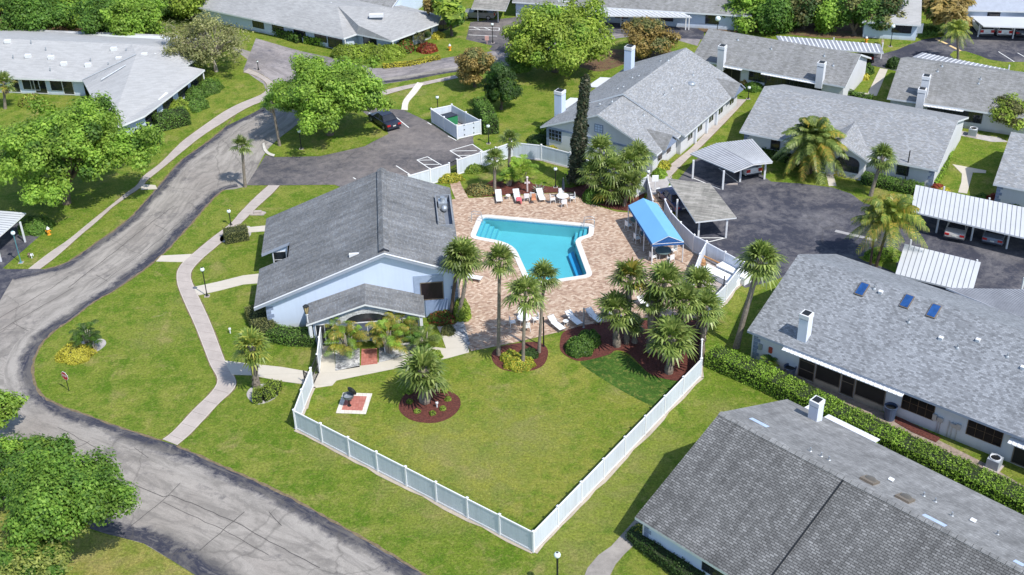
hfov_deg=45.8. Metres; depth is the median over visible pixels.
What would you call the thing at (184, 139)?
soil edge
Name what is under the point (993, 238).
sedan
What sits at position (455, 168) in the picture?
gate
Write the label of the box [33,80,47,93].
window
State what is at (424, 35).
areca palm
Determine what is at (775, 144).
window
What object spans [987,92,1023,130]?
tree
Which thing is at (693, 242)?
vinyl fence
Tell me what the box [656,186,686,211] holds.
sedan
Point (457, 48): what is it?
lawn
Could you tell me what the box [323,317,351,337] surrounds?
areca palm
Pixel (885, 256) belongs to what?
shrub
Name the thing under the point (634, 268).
sabal palm
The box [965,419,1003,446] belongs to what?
window
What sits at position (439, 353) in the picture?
shrub
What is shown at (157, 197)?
road edge
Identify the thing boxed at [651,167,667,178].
shrub
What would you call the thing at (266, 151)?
kerb
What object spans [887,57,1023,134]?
house
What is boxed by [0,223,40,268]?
driveway
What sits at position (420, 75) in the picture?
road edge
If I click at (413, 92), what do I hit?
footpath
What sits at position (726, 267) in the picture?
equipment box
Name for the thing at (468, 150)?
painted marking
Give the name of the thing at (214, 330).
soil edge
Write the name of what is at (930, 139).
house
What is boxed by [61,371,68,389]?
stop sign
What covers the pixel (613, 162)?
sabal palm
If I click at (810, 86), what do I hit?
window
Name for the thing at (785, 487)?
house
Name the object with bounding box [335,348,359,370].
rock bed
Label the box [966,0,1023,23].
house
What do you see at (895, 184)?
hedge
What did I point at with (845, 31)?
leaf litter
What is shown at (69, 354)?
shrub
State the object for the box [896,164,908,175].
window
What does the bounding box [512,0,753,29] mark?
house
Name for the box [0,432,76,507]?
tree
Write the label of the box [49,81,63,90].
window
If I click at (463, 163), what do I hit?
vinyl fence
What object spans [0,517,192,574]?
lawn
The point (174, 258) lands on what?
footpath
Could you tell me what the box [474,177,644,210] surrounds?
mulch bed
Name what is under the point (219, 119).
footpath
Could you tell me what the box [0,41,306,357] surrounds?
road
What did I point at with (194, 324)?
soil edge
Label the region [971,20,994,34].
suv
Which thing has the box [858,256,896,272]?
lawn
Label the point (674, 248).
patio chair
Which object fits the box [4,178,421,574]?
road edge
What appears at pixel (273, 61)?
street
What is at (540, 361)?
mulch bed
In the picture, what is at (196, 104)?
shrub
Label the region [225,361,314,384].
footpath
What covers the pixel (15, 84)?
window
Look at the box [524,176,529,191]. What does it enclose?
garden ornament
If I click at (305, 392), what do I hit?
vinyl fence
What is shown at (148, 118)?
window
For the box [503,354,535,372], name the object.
shrub
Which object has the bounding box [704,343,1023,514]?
hedge
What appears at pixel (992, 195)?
shrub
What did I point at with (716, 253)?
vinyl fence
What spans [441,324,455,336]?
shrub
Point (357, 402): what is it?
paving
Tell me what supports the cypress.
on the ground at (146, 370)
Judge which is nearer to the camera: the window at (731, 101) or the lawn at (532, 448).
the lawn at (532, 448)
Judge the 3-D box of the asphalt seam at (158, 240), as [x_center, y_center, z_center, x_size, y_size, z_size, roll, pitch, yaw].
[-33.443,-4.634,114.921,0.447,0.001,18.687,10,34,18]
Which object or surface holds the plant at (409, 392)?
on the mulch bed at (452, 406)
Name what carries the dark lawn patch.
on the lawn at (532, 448)
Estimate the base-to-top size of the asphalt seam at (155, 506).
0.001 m
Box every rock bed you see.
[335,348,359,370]
[379,342,416,361]
[450,321,469,344]
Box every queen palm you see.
[845,205,903,265]
[852,193,929,267]
[937,19,972,58]
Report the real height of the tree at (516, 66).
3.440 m
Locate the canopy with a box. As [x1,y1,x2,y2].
[628,198,683,263]
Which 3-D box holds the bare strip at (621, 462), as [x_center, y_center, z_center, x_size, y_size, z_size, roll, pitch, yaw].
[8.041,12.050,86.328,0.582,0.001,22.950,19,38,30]
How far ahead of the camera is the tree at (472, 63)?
141.69 m
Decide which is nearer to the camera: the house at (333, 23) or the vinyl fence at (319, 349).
the vinyl fence at (319, 349)
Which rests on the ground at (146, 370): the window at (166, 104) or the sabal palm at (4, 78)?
the sabal palm at (4, 78)
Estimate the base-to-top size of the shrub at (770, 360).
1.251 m
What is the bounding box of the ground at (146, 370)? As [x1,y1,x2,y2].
[0,0,1023,574]
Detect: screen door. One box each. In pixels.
[797,358,815,381]
[839,374,855,397]
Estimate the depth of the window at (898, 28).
154.21 m
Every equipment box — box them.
[704,264,740,286]
[716,261,752,285]
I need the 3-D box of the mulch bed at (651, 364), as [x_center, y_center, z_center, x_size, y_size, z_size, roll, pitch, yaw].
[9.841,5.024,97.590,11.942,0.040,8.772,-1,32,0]
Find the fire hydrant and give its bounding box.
[45,226,50,234]
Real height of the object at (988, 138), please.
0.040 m
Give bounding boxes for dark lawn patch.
[580,351,678,406]
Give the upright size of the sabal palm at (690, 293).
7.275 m
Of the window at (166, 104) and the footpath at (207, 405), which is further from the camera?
the window at (166, 104)
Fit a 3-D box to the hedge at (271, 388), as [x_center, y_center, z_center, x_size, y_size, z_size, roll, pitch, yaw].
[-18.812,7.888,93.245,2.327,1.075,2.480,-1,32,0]
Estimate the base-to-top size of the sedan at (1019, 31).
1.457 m
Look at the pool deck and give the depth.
108.90 m
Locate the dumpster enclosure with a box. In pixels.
[430,104,481,139]
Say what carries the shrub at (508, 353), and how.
on the mulch bed at (540, 361)
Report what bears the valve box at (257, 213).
on the ground at (146, 370)
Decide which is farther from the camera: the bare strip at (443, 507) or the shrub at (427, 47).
the shrub at (427, 47)
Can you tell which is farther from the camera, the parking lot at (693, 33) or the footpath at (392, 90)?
the parking lot at (693, 33)
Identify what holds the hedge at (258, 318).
on the ground at (146, 370)
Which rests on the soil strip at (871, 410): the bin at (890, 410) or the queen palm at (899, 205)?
the bin at (890, 410)
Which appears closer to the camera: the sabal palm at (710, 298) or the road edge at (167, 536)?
the road edge at (167, 536)
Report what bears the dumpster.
in the dumpster enclosure
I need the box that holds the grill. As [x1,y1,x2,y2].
[342,387,355,406]
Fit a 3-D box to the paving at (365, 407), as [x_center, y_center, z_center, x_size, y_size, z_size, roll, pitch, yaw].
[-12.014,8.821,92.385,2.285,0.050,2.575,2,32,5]
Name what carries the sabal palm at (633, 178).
on the mulch bed at (506, 189)
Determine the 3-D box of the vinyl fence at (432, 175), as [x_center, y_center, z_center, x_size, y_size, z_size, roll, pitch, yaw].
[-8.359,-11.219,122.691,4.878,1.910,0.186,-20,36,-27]
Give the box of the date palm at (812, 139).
[771,115,848,184]
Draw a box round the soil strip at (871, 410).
[764,363,1020,484]
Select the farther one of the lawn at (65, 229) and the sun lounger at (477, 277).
the lawn at (65, 229)
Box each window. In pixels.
[9,79,21,92]
[21,80,40,89]
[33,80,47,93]
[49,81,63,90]
[61,81,74,94]
[145,108,156,125]
[162,96,172,110]
[178,85,187,97]
[190,75,201,86]
[252,20,263,28]
[272,24,283,31]
[272,251,286,262]
[293,29,305,37]
[314,33,326,42]
[315,323,334,343]
[327,36,342,47]
[352,321,378,337]
[363,37,376,44]
[400,35,412,41]
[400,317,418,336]
[420,281,443,299]
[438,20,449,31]
[549,129,561,142]
[657,152,662,162]
[661,18,672,21]
[687,131,692,141]
[697,123,702,133]
[701,561,723,574]
[705,15,718,23]
[709,114,713,123]
[729,98,733,106]
[748,71,766,82]
[764,75,789,85]
[770,139,779,150]
[781,78,805,87]
[797,81,820,90]
[836,156,859,173]
[891,25,911,33]
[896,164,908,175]
[901,394,935,420]
[927,107,959,114]
[959,111,982,123]
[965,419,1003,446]
[987,12,1000,15]
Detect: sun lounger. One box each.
[468,274,482,282]
[495,189,502,203]
[512,188,520,202]
[536,188,545,202]
[547,314,565,329]
[564,309,582,327]
[585,306,603,321]
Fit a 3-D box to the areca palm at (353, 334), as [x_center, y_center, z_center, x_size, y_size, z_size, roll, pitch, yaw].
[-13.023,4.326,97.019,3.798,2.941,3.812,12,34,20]
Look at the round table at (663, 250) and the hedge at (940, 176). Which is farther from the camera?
the hedge at (940, 176)
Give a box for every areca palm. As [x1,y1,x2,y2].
[69,319,101,347]
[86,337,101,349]
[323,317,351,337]
[324,321,369,358]
[365,318,408,354]
[383,311,418,342]
[402,324,443,352]
[414,29,431,43]
[496,167,519,185]
[501,154,538,182]
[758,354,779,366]
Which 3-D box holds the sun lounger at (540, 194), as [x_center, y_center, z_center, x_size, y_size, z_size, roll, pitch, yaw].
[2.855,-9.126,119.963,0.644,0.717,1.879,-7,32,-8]
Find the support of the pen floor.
on the ground at (146, 370)
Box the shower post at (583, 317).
[583,308,584,327]
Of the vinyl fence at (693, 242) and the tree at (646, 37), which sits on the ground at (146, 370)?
the tree at (646, 37)
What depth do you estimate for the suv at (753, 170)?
122.62 m
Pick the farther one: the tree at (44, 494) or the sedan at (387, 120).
the sedan at (387, 120)
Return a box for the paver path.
[450,181,468,198]
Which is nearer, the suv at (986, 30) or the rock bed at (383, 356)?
the rock bed at (383, 356)
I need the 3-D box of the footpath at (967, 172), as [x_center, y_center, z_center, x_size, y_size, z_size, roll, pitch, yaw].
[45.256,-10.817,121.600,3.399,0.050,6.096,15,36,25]
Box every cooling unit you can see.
[966,126,977,137]
[982,453,1003,472]
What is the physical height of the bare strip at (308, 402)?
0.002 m
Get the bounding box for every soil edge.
[31,190,223,440]
[40,69,274,268]
[44,116,234,269]
[96,72,266,216]
[163,185,267,438]
[176,445,426,574]
[178,185,279,444]
[669,100,745,177]
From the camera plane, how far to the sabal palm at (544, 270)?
93.60 m
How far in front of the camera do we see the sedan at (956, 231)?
110.99 m
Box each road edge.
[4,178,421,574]
[13,102,275,284]
[64,507,268,574]
[375,62,508,82]
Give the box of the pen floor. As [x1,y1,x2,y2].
[702,261,724,293]
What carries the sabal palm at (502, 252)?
on the mulch bed at (540, 361)
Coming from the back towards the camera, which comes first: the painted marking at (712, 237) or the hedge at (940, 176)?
the hedge at (940, 176)
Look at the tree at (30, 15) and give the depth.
158.50 m
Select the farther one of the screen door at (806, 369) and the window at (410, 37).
the window at (410, 37)
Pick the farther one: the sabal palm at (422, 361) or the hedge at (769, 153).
the hedge at (769, 153)
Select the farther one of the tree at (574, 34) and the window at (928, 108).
the tree at (574, 34)
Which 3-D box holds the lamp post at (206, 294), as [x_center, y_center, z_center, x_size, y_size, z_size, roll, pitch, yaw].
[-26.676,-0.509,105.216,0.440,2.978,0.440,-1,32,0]
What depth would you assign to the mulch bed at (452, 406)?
91.74 m
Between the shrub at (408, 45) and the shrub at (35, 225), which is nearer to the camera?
the shrub at (35, 225)
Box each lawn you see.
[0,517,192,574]
[4,217,91,268]
[267,110,387,155]
[307,334,662,527]
[352,40,491,67]
[473,136,495,150]
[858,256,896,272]
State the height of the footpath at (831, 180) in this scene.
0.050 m
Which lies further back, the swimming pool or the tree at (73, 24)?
the tree at (73, 24)
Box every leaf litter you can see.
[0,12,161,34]
[545,49,672,70]
[698,23,864,38]
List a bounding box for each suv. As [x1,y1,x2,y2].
[465,8,496,19]
[742,165,761,175]
[860,52,877,61]
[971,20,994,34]
[994,28,1012,35]
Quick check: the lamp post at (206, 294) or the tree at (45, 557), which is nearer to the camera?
the tree at (45, 557)
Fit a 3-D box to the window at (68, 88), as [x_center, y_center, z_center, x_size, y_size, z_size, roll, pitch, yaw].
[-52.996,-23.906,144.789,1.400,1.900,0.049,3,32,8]
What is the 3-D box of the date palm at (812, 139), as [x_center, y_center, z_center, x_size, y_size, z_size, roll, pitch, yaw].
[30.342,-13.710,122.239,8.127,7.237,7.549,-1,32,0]
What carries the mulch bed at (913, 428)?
on the soil strip at (871, 410)
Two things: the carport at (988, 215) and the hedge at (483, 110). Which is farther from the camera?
the hedge at (483, 110)
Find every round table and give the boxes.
[517,313,530,326]
[556,193,568,203]
[655,246,671,258]
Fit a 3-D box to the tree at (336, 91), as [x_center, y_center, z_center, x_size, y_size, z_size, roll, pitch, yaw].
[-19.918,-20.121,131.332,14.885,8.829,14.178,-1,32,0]
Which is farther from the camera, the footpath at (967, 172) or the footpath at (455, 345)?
the footpath at (967, 172)
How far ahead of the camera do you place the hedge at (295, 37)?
159.11 m
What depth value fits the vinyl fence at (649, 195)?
118.33 m
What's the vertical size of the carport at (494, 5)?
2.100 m
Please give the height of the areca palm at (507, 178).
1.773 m
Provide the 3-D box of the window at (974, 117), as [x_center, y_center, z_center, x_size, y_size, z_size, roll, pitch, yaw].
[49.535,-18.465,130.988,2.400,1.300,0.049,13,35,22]
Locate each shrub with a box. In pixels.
[17,214,56,236]
[18,93,45,107]
[55,342,97,365]
[169,97,190,112]
[184,85,209,98]
[185,94,209,112]
[197,78,224,95]
[330,43,358,58]
[351,42,375,59]
[365,44,396,61]
[384,43,406,60]
[396,39,416,53]
[416,41,437,53]
[426,309,457,326]
[428,349,443,360]
[431,31,445,39]
[438,172,464,183]
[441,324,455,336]
[453,297,471,321]
[464,163,488,174]
[464,182,494,196]
[500,348,520,362]
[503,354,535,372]
[518,347,538,358]
[526,132,546,144]
[535,120,548,134]
[564,334,593,358]
[578,328,601,348]
[581,187,604,204]
[633,524,642,532]
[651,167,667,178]
[657,159,671,170]
[743,81,763,92]
[863,73,869,80]
[863,246,901,261]
[865,63,874,74]
[885,56,899,69]
[916,26,942,36]
[930,183,942,188]
[975,192,986,198]
[986,192,995,200]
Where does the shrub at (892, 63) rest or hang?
on the ground at (146, 370)
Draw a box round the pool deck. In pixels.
[452,193,698,350]
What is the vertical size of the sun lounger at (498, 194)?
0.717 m
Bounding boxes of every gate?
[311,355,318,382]
[450,160,456,172]
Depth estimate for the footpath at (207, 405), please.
101.08 m
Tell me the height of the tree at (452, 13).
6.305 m
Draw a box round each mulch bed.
[399,388,460,422]
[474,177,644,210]
[492,342,547,370]
[560,320,700,380]
[895,416,940,441]
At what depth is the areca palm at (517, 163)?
122.33 m
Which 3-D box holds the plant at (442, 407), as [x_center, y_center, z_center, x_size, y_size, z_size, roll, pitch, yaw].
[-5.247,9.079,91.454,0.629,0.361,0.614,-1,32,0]
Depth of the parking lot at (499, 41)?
160.54 m
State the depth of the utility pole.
119.55 m
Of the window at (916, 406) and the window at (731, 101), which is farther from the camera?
the window at (731, 101)
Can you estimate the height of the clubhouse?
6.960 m
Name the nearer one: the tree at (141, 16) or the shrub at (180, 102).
the shrub at (180, 102)
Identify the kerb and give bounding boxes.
[262,143,274,155]
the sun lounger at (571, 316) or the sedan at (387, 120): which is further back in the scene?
the sedan at (387, 120)
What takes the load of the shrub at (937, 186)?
on the ground at (146, 370)
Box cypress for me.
[565,74,591,184]
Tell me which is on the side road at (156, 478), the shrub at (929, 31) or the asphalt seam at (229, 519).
the asphalt seam at (229, 519)
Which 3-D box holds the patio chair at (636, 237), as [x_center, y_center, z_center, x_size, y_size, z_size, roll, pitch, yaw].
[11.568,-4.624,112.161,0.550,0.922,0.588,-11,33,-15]
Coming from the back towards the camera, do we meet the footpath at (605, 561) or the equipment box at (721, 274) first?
the equipment box at (721, 274)
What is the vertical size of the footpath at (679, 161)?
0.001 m
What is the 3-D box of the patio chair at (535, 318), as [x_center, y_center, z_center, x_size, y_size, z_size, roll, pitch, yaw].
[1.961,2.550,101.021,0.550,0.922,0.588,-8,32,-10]
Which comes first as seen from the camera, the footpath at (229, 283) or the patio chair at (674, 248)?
the footpath at (229, 283)
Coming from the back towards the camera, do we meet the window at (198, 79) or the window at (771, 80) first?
the window at (198, 79)
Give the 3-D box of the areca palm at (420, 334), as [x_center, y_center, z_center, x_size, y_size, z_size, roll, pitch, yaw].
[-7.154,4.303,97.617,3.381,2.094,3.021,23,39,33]
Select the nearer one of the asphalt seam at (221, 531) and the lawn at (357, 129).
the asphalt seam at (221, 531)
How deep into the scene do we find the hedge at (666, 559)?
77.20 m
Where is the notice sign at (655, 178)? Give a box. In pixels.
[652,175,658,190]
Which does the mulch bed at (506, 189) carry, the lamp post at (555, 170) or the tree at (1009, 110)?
the lamp post at (555, 170)
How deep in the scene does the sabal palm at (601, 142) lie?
117.41 m
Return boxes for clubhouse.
[254,167,460,354]
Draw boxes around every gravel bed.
[81,339,105,352]
[247,384,276,403]
[647,173,671,194]
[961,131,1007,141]
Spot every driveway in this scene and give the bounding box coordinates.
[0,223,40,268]
[0,269,45,299]
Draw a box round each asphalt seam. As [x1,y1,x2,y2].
[68,207,171,287]
[97,195,210,286]
[124,480,319,567]
[131,483,179,525]
[164,502,267,554]
[199,512,243,550]
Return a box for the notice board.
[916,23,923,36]
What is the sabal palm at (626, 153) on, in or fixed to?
on the ground at (146, 370)
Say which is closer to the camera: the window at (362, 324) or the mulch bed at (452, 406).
the mulch bed at (452, 406)
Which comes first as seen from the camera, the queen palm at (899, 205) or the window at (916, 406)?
the window at (916, 406)
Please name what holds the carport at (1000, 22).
on the parking lot at (990, 47)
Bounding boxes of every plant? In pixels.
[405,389,412,394]
[406,398,413,403]
[413,408,420,413]
[429,410,436,415]
[439,405,445,410]
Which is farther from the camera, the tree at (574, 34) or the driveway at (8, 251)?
the tree at (574, 34)
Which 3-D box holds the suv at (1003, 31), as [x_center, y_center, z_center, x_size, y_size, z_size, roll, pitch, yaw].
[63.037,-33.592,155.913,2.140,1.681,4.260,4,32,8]
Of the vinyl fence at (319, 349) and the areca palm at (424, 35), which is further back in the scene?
the areca palm at (424, 35)
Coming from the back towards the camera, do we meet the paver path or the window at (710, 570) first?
the paver path
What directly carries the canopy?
on the pool deck
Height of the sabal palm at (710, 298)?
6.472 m
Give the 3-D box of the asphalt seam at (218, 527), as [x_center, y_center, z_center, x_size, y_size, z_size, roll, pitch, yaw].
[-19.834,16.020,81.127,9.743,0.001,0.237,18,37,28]
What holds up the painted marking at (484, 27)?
on the parking lot at (499, 41)
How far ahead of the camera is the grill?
91.55 m
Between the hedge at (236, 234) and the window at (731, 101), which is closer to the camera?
the hedge at (236, 234)
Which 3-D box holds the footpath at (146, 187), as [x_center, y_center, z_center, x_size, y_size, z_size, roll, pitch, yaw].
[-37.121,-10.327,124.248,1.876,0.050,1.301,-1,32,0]
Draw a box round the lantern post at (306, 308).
[303,304,309,335]
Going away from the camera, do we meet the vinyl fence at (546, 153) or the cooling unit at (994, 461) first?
the cooling unit at (994, 461)
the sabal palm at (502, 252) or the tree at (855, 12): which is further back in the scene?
the tree at (855, 12)
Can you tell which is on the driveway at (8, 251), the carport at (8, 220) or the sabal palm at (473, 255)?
the carport at (8, 220)
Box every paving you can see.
[336,392,371,413]
[342,396,366,410]
[361,348,377,365]
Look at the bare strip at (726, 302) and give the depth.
103.35 m
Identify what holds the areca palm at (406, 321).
on the ground at (146, 370)
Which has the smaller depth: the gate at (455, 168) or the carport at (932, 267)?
the carport at (932, 267)
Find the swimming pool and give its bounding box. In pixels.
[471,211,594,281]
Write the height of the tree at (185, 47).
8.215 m
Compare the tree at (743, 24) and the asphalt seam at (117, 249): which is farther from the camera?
the tree at (743, 24)
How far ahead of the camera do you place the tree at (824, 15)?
155.42 m
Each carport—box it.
[0,211,25,261]
[471,0,509,21]
[591,8,691,29]
[667,178,736,237]
[690,139,772,189]
[776,36,883,58]
[895,239,980,287]
[912,185,1023,248]
[913,52,1009,69]
[970,16,1023,38]
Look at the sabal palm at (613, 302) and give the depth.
95.77 m
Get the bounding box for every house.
[0,29,207,132]
[197,0,464,47]
[358,0,422,8]
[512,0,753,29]
[540,44,745,172]
[635,395,1023,574]
[695,28,870,94]
[739,84,968,186]
[747,254,1023,467]
[862,0,921,40]
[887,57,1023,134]
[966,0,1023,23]
[993,132,1023,206]
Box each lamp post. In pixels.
[11,231,23,263]
[200,267,209,297]
[227,209,233,225]
[486,124,490,143]
[553,167,557,187]
[554,551,560,574]
[715,16,720,29]
[888,24,894,46]
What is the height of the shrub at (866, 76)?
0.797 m
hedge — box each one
[151,106,191,131]
[223,223,249,244]
[243,304,278,339]
[252,378,283,404]
[265,323,315,347]
[272,27,301,42]
[303,36,324,46]
[382,54,440,67]
[472,96,499,134]
[625,523,705,574]
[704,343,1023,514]
[762,147,805,167]
[847,89,873,99]
[859,170,924,195]
[934,151,953,183]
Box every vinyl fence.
[292,367,313,429]
[292,408,534,552]
[316,327,322,372]
[407,162,449,182]
[456,141,512,173]
[511,143,648,196]
[531,358,702,551]
[647,175,653,201]
[664,199,707,254]
[693,241,706,284]
[700,261,744,370]
[705,241,742,267]
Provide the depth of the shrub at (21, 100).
142.63 m
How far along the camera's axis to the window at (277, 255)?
107.63 m
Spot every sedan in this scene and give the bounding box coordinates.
[368,110,400,129]
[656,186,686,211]
[944,221,968,240]
[981,230,1005,245]
[1013,28,1023,35]
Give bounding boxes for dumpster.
[441,112,457,124]
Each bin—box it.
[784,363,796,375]
[884,402,897,421]
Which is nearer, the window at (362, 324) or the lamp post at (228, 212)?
the window at (362, 324)
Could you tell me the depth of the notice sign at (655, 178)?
120.16 m
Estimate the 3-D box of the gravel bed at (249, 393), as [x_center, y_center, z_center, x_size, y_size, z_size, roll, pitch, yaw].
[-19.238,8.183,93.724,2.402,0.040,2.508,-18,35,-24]
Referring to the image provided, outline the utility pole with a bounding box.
[905,150,910,178]
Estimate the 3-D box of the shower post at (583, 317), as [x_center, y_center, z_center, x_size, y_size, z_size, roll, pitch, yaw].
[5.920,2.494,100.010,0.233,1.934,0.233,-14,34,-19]
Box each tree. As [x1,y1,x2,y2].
[0,0,74,31]
[0,90,164,206]
[0,389,28,429]
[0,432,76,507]
[0,445,141,553]
[0,512,93,574]
[52,0,85,28]
[70,0,129,33]
[97,0,176,35]
[146,0,175,18]
[159,8,253,71]
[168,0,206,19]
[259,51,395,135]
[422,0,433,14]
[430,0,467,35]
[454,47,496,87]
[479,60,523,109]
[499,0,616,76]
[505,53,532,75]
[620,15,681,58]
[721,0,766,33]
[749,0,796,34]
[789,0,828,28]
[811,0,844,33]
[831,0,879,35]
[863,0,908,30]
[921,0,976,34]
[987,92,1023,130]
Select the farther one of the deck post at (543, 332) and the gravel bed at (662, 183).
the gravel bed at (662, 183)
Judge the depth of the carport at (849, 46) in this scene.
147.91 m
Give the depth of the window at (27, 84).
145.39 m
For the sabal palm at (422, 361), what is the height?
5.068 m
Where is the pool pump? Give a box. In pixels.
[696,255,719,265]
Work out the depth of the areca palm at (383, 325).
96.90 m
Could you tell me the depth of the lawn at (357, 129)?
133.25 m
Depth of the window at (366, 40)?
155.83 m
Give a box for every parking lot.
[247,108,482,186]
[466,17,525,52]
[602,22,703,38]
[867,27,1023,70]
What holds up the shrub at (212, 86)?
on the ground at (146, 370)
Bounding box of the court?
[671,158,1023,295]
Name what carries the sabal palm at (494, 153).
on the ground at (146, 370)
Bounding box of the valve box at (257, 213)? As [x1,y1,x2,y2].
[250,210,265,215]
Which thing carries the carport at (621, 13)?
on the parking lot at (693, 33)
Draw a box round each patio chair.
[509,316,516,327]
[532,312,538,324]
[569,192,575,202]
[624,220,631,228]
[633,233,640,243]
[649,251,656,261]
[667,254,674,262]
[671,245,677,251]
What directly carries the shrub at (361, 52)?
on the lawn at (457, 48)
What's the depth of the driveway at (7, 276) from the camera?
109.82 m
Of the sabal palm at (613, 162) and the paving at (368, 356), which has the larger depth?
the sabal palm at (613, 162)
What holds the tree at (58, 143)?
on the ground at (146, 370)
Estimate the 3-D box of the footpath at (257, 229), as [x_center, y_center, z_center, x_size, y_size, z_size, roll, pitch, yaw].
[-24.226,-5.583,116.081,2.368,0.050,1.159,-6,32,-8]
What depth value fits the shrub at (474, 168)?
125.10 m
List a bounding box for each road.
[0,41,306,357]
[0,355,367,574]
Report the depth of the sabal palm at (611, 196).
117.65 m
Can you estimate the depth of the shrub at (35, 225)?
116.13 m
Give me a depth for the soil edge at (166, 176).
121.28 m
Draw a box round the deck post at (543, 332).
[543,317,544,346]
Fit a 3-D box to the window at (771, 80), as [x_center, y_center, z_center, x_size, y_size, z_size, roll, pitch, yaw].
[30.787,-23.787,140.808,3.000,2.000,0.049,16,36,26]
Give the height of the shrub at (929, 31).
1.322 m
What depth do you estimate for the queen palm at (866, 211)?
105.26 m
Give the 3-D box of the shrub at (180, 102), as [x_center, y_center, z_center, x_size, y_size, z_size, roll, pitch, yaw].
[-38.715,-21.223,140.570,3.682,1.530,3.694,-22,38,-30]
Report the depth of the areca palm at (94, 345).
98.83 m
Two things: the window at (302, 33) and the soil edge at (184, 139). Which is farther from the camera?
the window at (302, 33)
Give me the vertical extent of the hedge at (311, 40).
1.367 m
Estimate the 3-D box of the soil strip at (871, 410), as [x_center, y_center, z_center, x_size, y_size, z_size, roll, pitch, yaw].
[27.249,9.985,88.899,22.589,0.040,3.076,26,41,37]
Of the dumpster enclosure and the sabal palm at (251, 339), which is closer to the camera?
the sabal palm at (251, 339)
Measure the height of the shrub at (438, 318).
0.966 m
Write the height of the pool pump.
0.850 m
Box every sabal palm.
[0,70,18,108]
[228,134,255,187]
[230,326,272,388]
[262,90,282,145]
[394,344,453,404]
[437,236,485,316]
[479,241,518,355]
[482,147,506,191]
[496,128,521,175]
[501,273,548,361]
[527,258,561,352]
[577,158,605,189]
[582,132,619,194]
[591,178,624,205]
[592,288,640,347]
[593,152,627,199]
[605,256,651,344]
[615,145,648,176]
[616,169,645,205]
[625,311,645,343]
[626,137,655,178]
[635,291,668,353]
[639,258,686,339]
[642,312,700,374]
[662,279,705,353]
[680,264,719,333]
[687,284,726,355]
[732,238,788,348]
[863,143,898,196]
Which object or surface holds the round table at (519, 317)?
on the pool deck
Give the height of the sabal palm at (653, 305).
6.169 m
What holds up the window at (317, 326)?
in the clubhouse
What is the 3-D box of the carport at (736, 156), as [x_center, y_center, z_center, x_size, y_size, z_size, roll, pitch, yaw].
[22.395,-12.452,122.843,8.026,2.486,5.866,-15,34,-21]
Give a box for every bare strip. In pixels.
[294,387,314,428]
[294,430,532,553]
[516,157,646,197]
[535,378,703,552]
[701,284,741,376]
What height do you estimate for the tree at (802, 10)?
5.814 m
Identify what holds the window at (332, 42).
in the house at (333, 23)
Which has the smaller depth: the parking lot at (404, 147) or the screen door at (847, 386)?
the screen door at (847, 386)
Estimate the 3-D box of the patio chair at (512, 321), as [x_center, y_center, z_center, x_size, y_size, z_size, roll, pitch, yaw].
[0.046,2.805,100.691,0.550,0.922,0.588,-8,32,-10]
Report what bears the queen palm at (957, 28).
on the ground at (146, 370)
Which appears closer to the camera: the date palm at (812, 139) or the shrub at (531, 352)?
the shrub at (531, 352)
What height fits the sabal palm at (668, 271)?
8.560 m
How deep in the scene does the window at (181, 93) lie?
142.63 m
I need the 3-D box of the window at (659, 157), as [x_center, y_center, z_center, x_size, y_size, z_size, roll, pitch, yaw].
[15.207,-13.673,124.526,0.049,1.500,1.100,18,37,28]
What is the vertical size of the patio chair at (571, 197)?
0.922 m
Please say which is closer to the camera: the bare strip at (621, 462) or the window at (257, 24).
the bare strip at (621, 462)
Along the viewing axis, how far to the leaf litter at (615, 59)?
150.82 m
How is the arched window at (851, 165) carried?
in the house at (930, 139)
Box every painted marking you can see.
[417,157,440,167]
[450,144,481,157]
[469,27,499,35]
[699,237,723,241]
[835,230,876,240]
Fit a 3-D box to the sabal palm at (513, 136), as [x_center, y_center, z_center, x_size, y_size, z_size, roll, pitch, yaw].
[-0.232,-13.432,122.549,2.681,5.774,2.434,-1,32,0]
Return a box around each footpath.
[29,69,272,268]
[141,184,156,189]
[156,254,190,261]
[163,185,278,444]
[194,274,258,294]
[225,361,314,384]
[248,225,264,231]
[314,326,468,387]
[382,75,457,94]
[401,82,423,109]
[585,520,639,574]
[666,99,745,176]
[826,173,835,185]
[861,68,887,95]
[953,164,985,193]
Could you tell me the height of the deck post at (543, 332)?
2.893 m
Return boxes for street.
[243,32,699,84]
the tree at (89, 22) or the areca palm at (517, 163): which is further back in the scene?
the tree at (89, 22)
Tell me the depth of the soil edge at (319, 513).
82.82 m
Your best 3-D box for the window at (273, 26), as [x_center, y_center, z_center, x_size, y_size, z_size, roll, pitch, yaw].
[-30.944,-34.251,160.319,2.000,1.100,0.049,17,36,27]
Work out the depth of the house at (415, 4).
163.66 m
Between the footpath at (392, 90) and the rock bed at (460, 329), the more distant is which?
the footpath at (392, 90)
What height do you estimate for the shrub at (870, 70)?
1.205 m
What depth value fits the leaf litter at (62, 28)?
165.31 m

